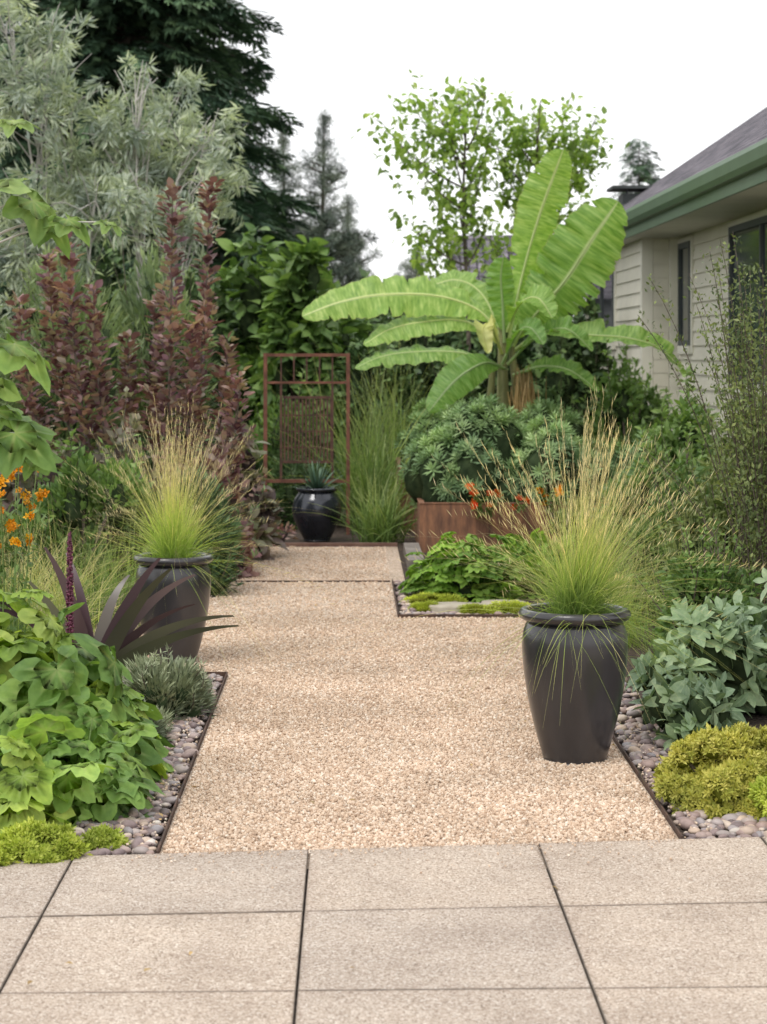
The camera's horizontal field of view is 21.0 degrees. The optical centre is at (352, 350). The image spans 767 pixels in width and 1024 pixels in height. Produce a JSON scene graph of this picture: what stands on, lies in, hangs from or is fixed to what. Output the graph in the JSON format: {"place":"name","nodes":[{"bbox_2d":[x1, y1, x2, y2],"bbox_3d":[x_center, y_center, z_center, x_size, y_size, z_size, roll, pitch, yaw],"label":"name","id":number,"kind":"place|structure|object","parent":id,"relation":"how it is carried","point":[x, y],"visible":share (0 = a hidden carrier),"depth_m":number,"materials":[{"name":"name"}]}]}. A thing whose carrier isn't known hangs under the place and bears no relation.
{"place":"outdoors","nodes":[
{"label":"outdoors","id":0,"kind":"place"},
{"bbox_2d":[0,0,66,319],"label":"fir tree","id":1,"kind":"object","parent":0,"point":[38,10],"visible":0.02,"depth_m":38.06,"materials":[{"name":"green plant"}]},
{"bbox_2d":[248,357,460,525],"bbox_3d":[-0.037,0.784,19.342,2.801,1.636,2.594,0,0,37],"label":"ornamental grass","id":2,"kind":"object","parent":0,"point":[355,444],"depth_m":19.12,"materials":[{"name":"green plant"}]},
{"bbox_2d":[34,546,716,891],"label":"gravel path","id":3,"kind":"structure","parent":0,"point":[394,565],"depth_m":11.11,"materials":[{"name":"beige gravel"}]},
{"bbox_2d":[133,551,212,662],"bbox_3d":[-0.913,1.314,10.550,0.406,0.550,0.406,0,0,0],"label":"plant pot","id":4,"kind":"object","parent":3,"relation":"on","point":[184,593],"visible":0.69,"depth_m":10.40,"materials":[{"name":"grey ceramic"}]},
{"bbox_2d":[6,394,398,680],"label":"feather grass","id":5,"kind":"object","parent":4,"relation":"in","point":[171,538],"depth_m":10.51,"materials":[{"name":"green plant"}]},
{"bbox_2d":[519,602,630,764],"bbox_3d":[0.862,1.295,8.050,0.434,0.588,0.434,0,0,0],"label":"plant pot","id":6,"kind":"object","parent":3,"relation":"on","point":[579,728],"visible":0.94,"depth_m":7.90,"materials":[{"name":"grey ceramic"}]},
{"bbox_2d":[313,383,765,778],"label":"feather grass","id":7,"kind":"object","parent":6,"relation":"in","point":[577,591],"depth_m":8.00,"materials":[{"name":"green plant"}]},
{"bbox_2d":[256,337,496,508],"bbox_3d":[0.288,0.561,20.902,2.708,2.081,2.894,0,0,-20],"label":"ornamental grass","id":8,"kind":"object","parent":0,"point":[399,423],"depth_m":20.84,"materials":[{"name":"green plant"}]},
{"bbox_2d":[0,837,766,1023],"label":"pavement","id":9,"kind":"structure","parent":0,"point":[646,934],"depth_m":5.58,"materials":[{"name":"beige concrete"}]},
{"bbox_2d":[2,0,766,315],"label":"sky","id":10,"kind":"structure","parent":0,"point":[676,76],"materials":[{"name":"white"}]},
{"bbox_2d":[24,483,766,1023],"bbox_3d":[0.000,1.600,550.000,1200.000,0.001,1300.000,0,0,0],"label":"ground","id":11,"kind":"structure","parent":0,"point":[756,719],"depth_m":11.31,"materials":[{"name":"soil"}]},
{"bbox_2d":[0,237,48,431],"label":"willow shrub","id":12,"kind":"object","parent":11,"relation":"on","point":[5,428],"visible":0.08,"depth_m":16.84,"materials":[{"name":"green plant"}]},
{"bbox_2d":[0,466,49,631],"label":"orange flower","id":13,"kind":"object","parent":11,"relation":"on","point":[12,526],"visible":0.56,"depth_m":9.71,"materials":[{"name":"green plant"}]},
{"bbox_2d":[0,735,75,833],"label":"lime leaf perennial","id":14,"kind":"object","parent":11,"relation":"on","point":[26,792],"visible":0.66,"depth_m":6.79,"materials":[{"name":"green plant"}]},
{"bbox_2d":[0,815,93,863],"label":"golden shrublet","id":15,"kind":"object","parent":11,"relation":"on","point":[32,840],"visible":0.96,"depth_m":6.43,"materials":[{"name":"green plant"}]},
{"bbox_2d":[0,411,101,527],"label":"shrub","id":16,"kind":"object","parent":11,"relation":"on","point":[28,484],"visible":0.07,"depth_m":14.54,"materials":[{"name":"green plant"}]},
{"bbox_2d":[0,588,110,720],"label":"lime leaf perennial","id":17,"kind":"object","parent":11,"relation":"on","point":[41,640],"visible":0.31,"depth_m":7.67,"materials":[{"name":"green plant"}]},
{"bbox_2d":[0,117,124,480],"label":"broadleaf sapling","id":18,"kind":"object","parent":11,"relation":"on","point":[25,445],"visible":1,"depth_m":6.76,"materials":[{"name":"green plant"}]},
{"bbox_2d":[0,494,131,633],"bbox_3d":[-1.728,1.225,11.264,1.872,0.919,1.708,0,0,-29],"label":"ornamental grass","id":19,"kind":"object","parent":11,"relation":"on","point":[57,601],"depth_m":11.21,"materials":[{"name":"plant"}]},
{"bbox_2d":[0,186,150,466],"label":"willow shrub","id":20,"kind":"object","parent":11,"relation":"on","point":[107,333],"visible":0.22,"depth_m":17.50,"materials":[{"name":"green plant"}]},
{"bbox_2d":[0,428,159,598],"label":"shrub","id":21,"kind":"object","parent":11,"relation":"on","point":[65,502],"visible":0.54,"depth_m":13.29,"materials":[{"name":"green plant"}]},
{"bbox_2d":[26,191,134,367],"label":"evergreen shrub","id":22,"kind":"object","parent":11,"relation":"on","point":[104,270],"visible":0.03,"depth_m":24.90,"materials":[{"name":"green plant"}]},
{"bbox_2d":[0,707,170,826],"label":"lobed leaf perennial","id":23,"kind":"object","parent":11,"relation":"on","point":[114,785],"visible":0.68,"depth_m":7.03,"materials":[{"name":"green plant"}]},
{"bbox_2d":[0,602,174,782],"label":"lobed leaf perennial","id":24,"kind":"object","parent":11,"relation":"on","point":[34,685],"visible":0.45,"depth_m":7.43,"materials":[{"name":"green plant"}]},
{"bbox_2d":[5,500,222,629],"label":"ornamental grass","id":25,"kind":"object","parent":11,"relation":"on","point":[115,581],"depth_m":11.84,"materials":[{"name":"green plant"}]},
{"bbox_2d":[0,531,238,667],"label":"bronze lily","id":26,"kind":"object","parent":11,"relation":"on","point":[121,635],"visible":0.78,"depth_m":9.48,"materials":[{"name":"purple plant"}]},
{"bbox_2d":[83,679,167,778],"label":"lime leaf perennial","id":27,"kind":"object","parent":11,"relation":"on","point":[102,687],"visible":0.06,"depth_m":7.67,"materials":[{"name":"green plant"}]},
{"bbox_2d":[0,0,258,338],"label":"silver tree","id":28,"kind":"object","parent":11,"relation":"on","point":[142,203],"visible":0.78,"depth_m":19.86,"materials":[{"name":"green plant"}]},
{"bbox_2d":[5,176,257,503],"bbox_3d":[-1.623,0.165,14.875,1.832,2.888,0.799,0,0,-15],"label":"smoke bush","id":29,"kind":"object","parent":11,"relation":"on","point":[60,350],"visible":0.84,"depth_m":14.80,"materials":[{"name":"purple plant"}]},
{"bbox_2d":[93,386,172,582],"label":"smoke bush","id":30,"kind":"object","parent":11,"relation":"on","point":[118,453],"visible":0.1,"depth_m":14.41,"materials":[{"name":"purple plant"}]},
{"bbox_2d":[73,673,222,855],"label":"pebbles","id":31,"kind":"object","parent":11,"relation":"on","point":[185,749],"visible":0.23,"depth_m":7.15,"materials":[{"name":"grey stone"}]},
{"bbox_2d":[80,823,130,850],"bbox_3d":[-0.796,1.566,6.654,0.173,0.098,0.251,0,0,-26],"label":"golden shrublet","id":32,"kind":"object","parent":31,"relation":"on","point":[103,836],"visible":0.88,"depth_m":6.61,"materials":[{"name":"green plant"}]},
{"bbox_2d":[122,642,217,723],"bbox_3d":[-0.808,1.441,9.014,0.479,0.340,0.663,0,0,38],"label":"lavender shrublet","id":33,"kind":"object","parent":31,"relation":"on","point":[180,688],"visible":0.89,"depth_m":8.90,"materials":[{"name":"green plant"}]},
{"bbox_2d":[139,699,177,740],"bbox_3d":[-0.866,1.506,8.398,0.329,0.249,0.522,0,0,0],"label":"lavender shrublet","id":34,"kind":"object","parent":11,"relation":"on","point":[162,728],"visible":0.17,"depth_m":8.36,"materials":[{"name":"green plant"}]},
{"bbox_2d":[102,196,221,456],"bbox_3d":[-1.765,0.157,18.457,1.382,3.113,1.298,0,0,17],"label":"willow shrub","id":35,"kind":"object","parent":11,"relation":"on","point":[133,306],"visible":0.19,"depth_m":18.47,"materials":[{"name":"green plant"}]},
{"bbox_2d":[0,0,329,334],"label":"fir tree","id":36,"kind":"object","parent":11,"relation":"on","point":[167,33],"visible":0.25,"depth_m":35.18,"materials":[{"name":"green plant"}]},
{"bbox_2d":[102,422,265,596],"bbox_3d":[-1.108,1.051,13.556,1.071,1.183,0.958,0,0,0],"label":"shrub","id":37,"kind":"object","parent":11,"relation":"on","point":[215,570],"visible":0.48,"depth_m":13.58,"materials":[{"name":"green plant"}]},
{"bbox_2d":[156,672,227,853],"bbox_3d":[-1.154,1.584,8.317,1.086,0.028,3.634,0,0,0],"label":"metal edging","id":38,"kind":"object","parent":11,"relation":"on","point":[170,819],"visible":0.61,"depth_m":7.81,"materials":[{"name":"metal"}]},
{"bbox_2d":[157,240,251,457],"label":"evergreen shrub","id":39,"kind":"object","parent":11,"relation":"on","point":[196,296],"visible":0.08,"depth_m":23.70,"materials":[{"name":"green plant"}]},
{"bbox_2d":[151,431,267,578],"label":"smoke bush","id":40,"kind":"object","parent":11,"relation":"on","point":[232,499],"visible":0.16,"depth_m":14.60,"materials":[{"name":"purple plant"}]},
{"bbox_2d":[215,423,288,561],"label":"purple leaf shrub","id":41,"kind":"object","parent":11,"relation":"on","point":[264,529],"visible":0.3,"depth_m":15.76,"materials":[{"name":"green plant"}]},
{"bbox_2d":[207,46,309,265],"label":"fir tree","id":42,"kind":"object","parent":11,"relation":"on","point":[256,132],"visible":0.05,"depth_m":40.95,"materials":[{"name":"green plant"}]},
{"bbox_2d":[214,364,325,521],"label":"shrub","id":43,"kind":"object","parent":11,"relation":"on","point":[272,449],"visible":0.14,"depth_m":19.45,"materials":[{"name":"green plant"}]},
{"bbox_2d":[208,223,356,488],"bbox_3d":[-0.773,0.195,24.097,1.919,3.316,1.982,0,0,44],"label":"fig shrub","id":44,"kind":"object","parent":11,"relation":"on","point":[247,306],"visible":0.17,"depth_m":23.68,"materials":[{"name":"green plant"}]},
{"bbox_2d":[265,122,310,247],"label":"pine tree","id":45,"kind":"object","parent":11,"relation":"on","point":[283,147],"visible":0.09,"depth_m":42.95,"materials":[{"name":"green plant"}]},
{"bbox_2d":[0,267,585,382],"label":"hedge","id":46,"kind":"object","parent":11,"relation":"on","point":[450,338],"visible":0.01,"depth_m":31.22,"materials":[{"name":"green plant"}]},
{"bbox_2d":[240,234,371,452],"bbox_3d":[-0.525,-0.051,23.032,1.480,2.461,1.323,0,0,0],"label":"fig shrub","id":47,"kind":"object","parent":11,"relation":"on","point":[288,328],"visible":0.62,"depth_m":22.82,"materials":[{"name":"green plant"}]},
{"bbox_2d":[263,353,349,534],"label":"trellis","id":48,"kind":"structure","parent":11,"relation":"on","point":[332,383],"depth_m":17.99,"materials":[{"name":"brown metal"}]},
{"bbox_2d":[268,443,350,529],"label":"shrub","id":49,"kind":"object","parent":11,"relation":"on","point":[288,491],"visible":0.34,"depth_m":18.68,"materials":[{"name":"green plant"}]},
{"bbox_2d":[292,486,341,540],"bbox_3d":[-0.300,1.368,17.350,0.416,0.442,0.416,0,0,0],"label":"plant pot","id":50,"kind":"object","parent":11,"relation":"on","point":[313,525],"visible":0.95,"depth_m":17.20,"materials":[{"name":"black ceramic"}]},
{"bbox_2d":[290,460,344,490],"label":"yucca","id":51,"kind":"object","parent":50,"relation":"on","point":[315,482],"visible":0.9,"depth_m":17.32,"materials":[{"name":"green plant"}]},
{"bbox_2d":[272,543,396,546],"bbox_3d":[-0.870,1.580,16.790,2.460,0.040,0.060,0,0,0],"label":"timber edging","id":52,"kind":"object","parent":11,"relation":"on","point":[343,544],"visible":0.36,"depth_m":16.76,"materials":[{"name":"brown wood"}]},
{"bbox_2d":[289,109,381,318],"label":"pine tree","id":53,"kind":"object","parent":11,"relation":"on","point":[348,244],"visible":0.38,"depth_m":41.87,"materials":[{"name":"green plant"}]},
{"bbox_2d":[265,391,429,546],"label":"ornamental grass","id":54,"kind":"object","parent":11,"relation":"on","point":[377,482],"depth_m":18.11,"materials":[{"name":"green plant"}]},
{"bbox_2d":[325,192,388,319],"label":"pine tree","id":55,"kind":"object","parent":11,"relation":"on","point":[354,273],"visible":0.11,"depth_m":43.84,"materials":[{"name":"green plant"}]},
{"bbox_2d":[335,335,425,470],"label":"evergreen shrub","id":56,"kind":"object","parent":11,"relation":"on","point":[359,350],"visible":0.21,"depth_m":22.39,"materials":[{"name":"green plant"}]},
{"bbox_2d":[396,457,414,531],"bbox_3d":[1.510,1.321,19.247,2.192,0.559,1.906,0,0,0],"label":"raised planter","id":57,"kind":"object","parent":11,"relation":"on","point":[409,515],"visible":0.13,"depth_m":18.30,"materials":[{"name":"metal"}]},
{"bbox_2d":[394,396,466,465],"bbox_3d":[0.853,0.808,18.922,1.011,0.806,0.796,0,0,0],"label":"euphorbia","id":58,"kind":"object","parent":57,"relation":"on","point":[420,425],"visible":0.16,"depth_m":18.76,"materials":[{"name":"green plant"}]},
{"bbox_2d":[302,149,685,420],"bbox_3d":[1.304,-0.254,19.193,3.534,3.208,1.286,0,0,0],"label":"banana plant","id":59,"kind":"object","parent":57,"relation":"on","point":[541,289],"visible":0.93,"depth_m":19.06,"materials":[{"name":"green plant"}]},
{"bbox_2d":[511,396,584,451],"bbox_3d":[1.558,0.814,18.852,1.042,0.804,0.744,0,0,-22],"label":"euphorbia","id":60,"kind":"object","parent":57,"relation":"on","point":[538,406],"visible":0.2,"depth_m":18.76,"materials":[{"name":"green plant"}]},
{"bbox_2d":[365,279,454,401],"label":"evergreen shrub","id":61,"kind":"object","parent":11,"relation":"on","point":[430,372],"visible":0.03,"depth_m":24.89,"materials":[{"name":"green plant"}]},
{"bbox_2d":[403,543,423,570],"bbox_3d":[0.460,1.560,15.690,0.120,0.080,1.380,0,0,0],"label":"stone step","id":62,"kind":"object","parent":11,"relation":"on","point":[409,547],"visible":0.57,"depth_m":15.66,"materials":[{"name":"grey stone"}]},
{"bbox_2d":[391,246,435,279],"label":"pine tree","id":63,"kind":"object","parent":11,"relation":"on","point":[407,267],"visible":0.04,"depth_m":45.84,"materials":[{"name":"green plant"}]},
{"bbox_2d":[351,69,514,350],"bbox_3d":[1.064,-1.056,27.060,2.155,5.315,1.442,0,0,-14],"label":"young tree","id":64,"kind":"object","parent":11,"relation":"on","point":[450,146],"visible":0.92,"depth_m":26.95,"materials":[{"name":"green plant"}]},
{"bbox_2d":[393,580,519,613],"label":"pebbles","id":65,"kind":"object","parent":11,"relation":"on","point":[404,604],"visible":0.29,"depth_m":12.71,"materials":[{"name":"grey stone"}]},
{"bbox_2d":[400,592,466,602],"bbox_3d":[0.506,1.551,13.018,0.443,0.089,0.269,0,0,0],"label":"moss patch","id":66,"kind":"object","parent":65,"relation":"on","point":[423,597],"visible":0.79,"depth_m":12.98,"materials":[{"name":"green plant"}]},
{"bbox_2d":[429,602,488,612],"bbox_3d":[0.630,1.571,12.619,0.418,0.057,0.244,0,0,0],"label":"stepping stone","id":67,"kind":"object","parent":65,"relation":"on","point":[440,607],"visible":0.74,"depth_m":12.52,"materials":[{"name":"grey stone"}]},
{"bbox_2d":[458,603,501,613],"bbox_3d":[0.765,1.552,12.466,0.292,0.086,0.199,0,0,0],"label":"moss patch","id":68,"kind":"object","parent":65,"relation":"on","point":[475,608],"visible":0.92,"depth_m":12.43,"materials":[{"name":"green plant"}]},
{"bbox_2d":[392,579,520,617],"bbox_3d":[0.662,1.581,13.248,0.790,0.033,1.904,0,0,0],"label":"metal edging","id":69,"kind":"object","parent":11,"relation":"on","point":[453,615],"visible":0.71,"depth_m":12.30,"materials":[{"name":"metal"}]},
{"bbox_2d":[397,531,542,602],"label":"umbrella plant","id":70,"kind":"object","parent":11,"relation":"on","point":[457,576],"visible":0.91,"depth_m":13.26,"materials":[{"name":"green plant"}]},
{"bbox_2d":[415,272,540,420],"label":"evergreen shrub","id":71,"kind":"object","parent":11,"relation":"on","point":[523,355],"visible":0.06,"depth_m":24.37,"materials":[{"name":"green plant"}]},
{"bbox_2d":[490,599,529,612],"bbox_3d":[0.959,1.551,12.606,0.302,0.089,0.283,0,0,18],"label":"moss patch","id":72,"kind":"object","parent":11,"relation":"on","point":[514,603],"visible":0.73,"depth_m":12.54,"materials":[{"name":"green plant"}]},
{"bbox_2d":[415,498,607,552],"bbox_3d":[1.515,1.403,17.047,1.982,0.394,1.306,0,0,0],"label":"raised planter","id":73,"kind":"object","parent":11,"relation":"on","point":[435,517],"visible":0.42,"depth_m":16.40,"materials":[{"name":"metal"}]},
{"bbox_2d":[397,392,530,508],"bbox_3d":[0.975,0.855,16.928,1.233,1.040,1.001,0,0,0],"label":"euphorbia","id":74,"kind":"object","parent":73,"relation":"on","point":[477,421],"visible":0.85,"depth_m":16.77,"materials":[{"name":"green plant"}]},
{"bbox_2d":[465,482,502,517],"bbox_3d":[1.027,1.182,16.291,0.301,0.295,0.171,0,0,0],"label":"begonia","id":75,"kind":"object","parent":73,"relation":"attached to","point":[477,502],"visible":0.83,"depth_m":16.28,"materials":[{"name":"plant"}]},
{"bbox_2d":[536,485,563,515],"bbox_3d":[1.547,1.185,16.305,0.226,0.279,0.165,0,0,0],"label":"begonia","id":76,"kind":"object","parent":73,"relation":"attached to","point":[544,494],"visible":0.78,"depth_m":16.29,"materials":[{"name":"orange plant"}]},
{"bbox_2d":[506,410,622,501],"bbox_3d":[1.655,0.926,16.976,1.090,0.897,1.045,0,0,0],"label":"euphorbia","id":77,"kind":"object","parent":73,"relation":"on","point":[529,458],"visible":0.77,"depth_m":16.66,"materials":[{"name":"green plant"}]},
{"bbox_2d":[599,426,663,501],"bbox_3d":[2.311,1.045,16.869,0.838,0.907,1.070,0,0,0],"label":"euphorbia","id":78,"kind":"object","parent":73,"relation":"on","point":[636,457],"visible":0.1,"depth_m":16.81,"materials":[{"name":"green plant"}]},
{"bbox_2d":[481,528,576,595],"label":"umbrella plant","id":79,"kind":"object","parent":11,"relation":"on","point":[517,544],"visible":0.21,"depth_m":13.77,"materials":[{"name":"green plant"}]},
{"bbox_2d":[463,87,629,351],"bbox_3d":[2.593,-0.931,27.467,2.273,5.063,1.476,0,0,0],"label":"young tree","id":80,"kind":"object","parent":11,"relation":"on","point":[518,143],"visible":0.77,"depth_m":27.38,"materials":[{"name":"green plant"}]},
{"bbox_2d":[526,295,618,434],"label":"evergreen shrub","id":81,"kind":"object","parent":11,"relation":"on","point":[562,386],"visible":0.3,"depth_m":24.08,"materials":[{"name":"green plant"}]},
{"bbox_2d":[485,512,668,665],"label":"ornamental grass","id":82,"kind":"object","parent":11,"relation":"on","point":[632,614],"depth_m":11.24,"materials":[{"name":"green plant"}]},
{"bbox_2d":[547,491,609,564],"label":"border shrub","id":83,"kind":"object","parent":11,"relation":"on","point":[565,515],"visible":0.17,"depth_m":14.80,"materials":[{"name":"green plant"}]},
{"bbox_2d":[571,339,702,457],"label":"border shrub","id":84,"kind":"object","parent":11,"relation":"on","point":[623,403],"visible":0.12,"depth_m":19.21,"materials":[{"name":"green plant"}]},
{"bbox_2d":[610,137,666,200],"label":"pine tree","id":85,"kind":"object","parent":11,"relation":"on","point":[639,168],"visible":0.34,"depth_m":49.91,"materials":[{"name":"green plant"}]},
{"bbox_2d":[567,414,711,584],"bbox_3d":[2.083,1.051,14.179,1.179,1.226,1.036,0,0,0],"label":"border shrub","id":86,"kind":"object","parent":11,"relation":"on","point":[651,488],"visible":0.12,"depth_m":14.18,"materials":[{"name":"green plant"}]},
{"bbox_2d":[612,734,682,838],"bbox_3d":[1.064,1.584,9.500,0.006,0.028,5.600,0,0,0],"label":"metal edging","id":87,"kind":"object","parent":11,"relation":"on","point":[653,797],"visible":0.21,"depth_m":7.43,"materials":[{"name":"metal"}]},
{"bbox_2d":[617,344,682,444],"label":"border shrub","id":88,"kind":"object","parent":11,"relation":"on","point":[656,401],"visible":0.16,"depth_m":21.39,"materials":[{"name":"green plant"}]},
{"bbox_2d":[606,422,720,625],"bbox_3d":[1.864,1.037,12.230,0.879,1.232,0.961,0,0,0],"label":"border shrub","id":89,"kind":"object","parent":11,"relation":"on","point":[698,473],"visible":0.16,"depth_m":12.15,"materials":[{"name":"green plant"}]},
{"bbox_2d":[638,358,731,492],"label":"border shrub","id":90,"kind":"object","parent":11,"relation":"on","point":[676,424],"visible":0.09,"depth_m":16.12,"materials":[{"name":"green plant"}]},
{"bbox_2d":[632,670,748,750],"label":"sage perennial","id":91,"kind":"object","parent":11,"relation":"on","point":[682,715],"visible":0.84,"depth_m":8.32,"materials":[{"name":"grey plant"}]},
{"bbox_2d":[614,677,766,838],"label":"pebbles","id":92,"kind":"object","parent":11,"relation":"on","point":[739,824],"visible":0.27,"depth_m":7.74,"materials":[{"name":"grey stone"}]},
{"bbox_2d":[649,721,766,821],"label":"golden shrublet","id":93,"kind":"object","parent":92,"relation":"on","point":[710,772],"visible":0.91,"depth_m":7.18,"materials":[{"name":"yellow plant"}]},
{"bbox_2d":[625,595,766,724],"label":"sage perennial","id":94,"kind":"object","parent":11,"relation":"on","point":[753,682],"visible":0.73,"depth_m":8.77,"materials":[{"name":"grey plant"}]},
{"bbox_2d":[629,513,766,656],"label":"border shrub","id":95,"kind":"object","parent":11,"relation":"on","point":[715,573],"visible":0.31,"depth_m":9.79,"materials":[{"name":"green plant"}]},
{"bbox_2d":[636,231,766,611],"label":"wispy shrub","id":96,"kind":"object","parent":11,"relation":"on","point":[751,505],"visible":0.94,"depth_m":10.14,"materials":[{"name":"green plant"}]},
{"bbox_2d":[642,443,763,603],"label":"border shrub","id":97,"kind":"object","parent":11,"relation":"on","point":[717,508],"visible":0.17,"depth_m":10.86,"materials":[{"name":"green plant"}]},
{"bbox_2d":[685,348,765,506],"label":"border shrub","id":98,"kind":"object","parent":11,"relation":"on","point":[706,464],"visible":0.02,"depth_m":13.07,"materials":[{"name":"green plant"}]},
{"bbox_2d":[722,568,766,663],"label":"sage perennial","id":99,"kind":"object","parent":11,"relation":"on","point":[758,606],"visible":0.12,"depth_m":9.23,"materials":[{"name":"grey plant"}]},
{"bbox_2d":[747,774,766,819],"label":"golden shrublet","id":100,"kind":"object","parent":11,"relation":"on","point":[757,792],"visible":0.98,"depth_m":6.97,"materials":[{"name":"green plant"}]},
{"bbox_2d":[448,235,516,281],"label":"house roof","id":101,"kind":"structure","parent":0,"point":[476,265],"depth_m":35.36,"materials":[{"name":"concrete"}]},
{"bbox_2d":[555,484,766,657],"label":"ornamental grass","id":102,"kind":"object","parent":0,"point":[659,611],"depth_m":10.31,"materials":[{"name":"plant"}]},
{"bbox_2d":[586,107,766,457],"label":"house","id":103,"kind":"structure","parent":0,"point":[685,214],"depth_m":21.22,"materials":[{"name":"beige"}]},
{"bbox_2d":[588,261,616,348],"bbox_3d":[3.193,-0.602,26.600,0.056,1.184,2.780,0,0,0],"label":"window","id":104,"kind":"structure","parent":103,"relation":"in","point":[607,299],"depth_m":25.80,"materials":[{"name":"glass"}]},
{"bbox_2d":[677,235,694,353],"bbox_3d":[3.573,-0.587,22.275,0.056,1.254,0.930,0,0,0],"label":"window","id":105,"kind":"structure","parent":103,"relation":"in","point":[685,246],"depth_m":22.20,"materials":[{"name":"grey glass"}]},
{"bbox_2d":[728,209,766,394],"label":"window","id":106,"kind":"structure","parent":103,"relation":"in","point":[752,229],"depth_m":18.68,"materials":[{"name":"black glass"}]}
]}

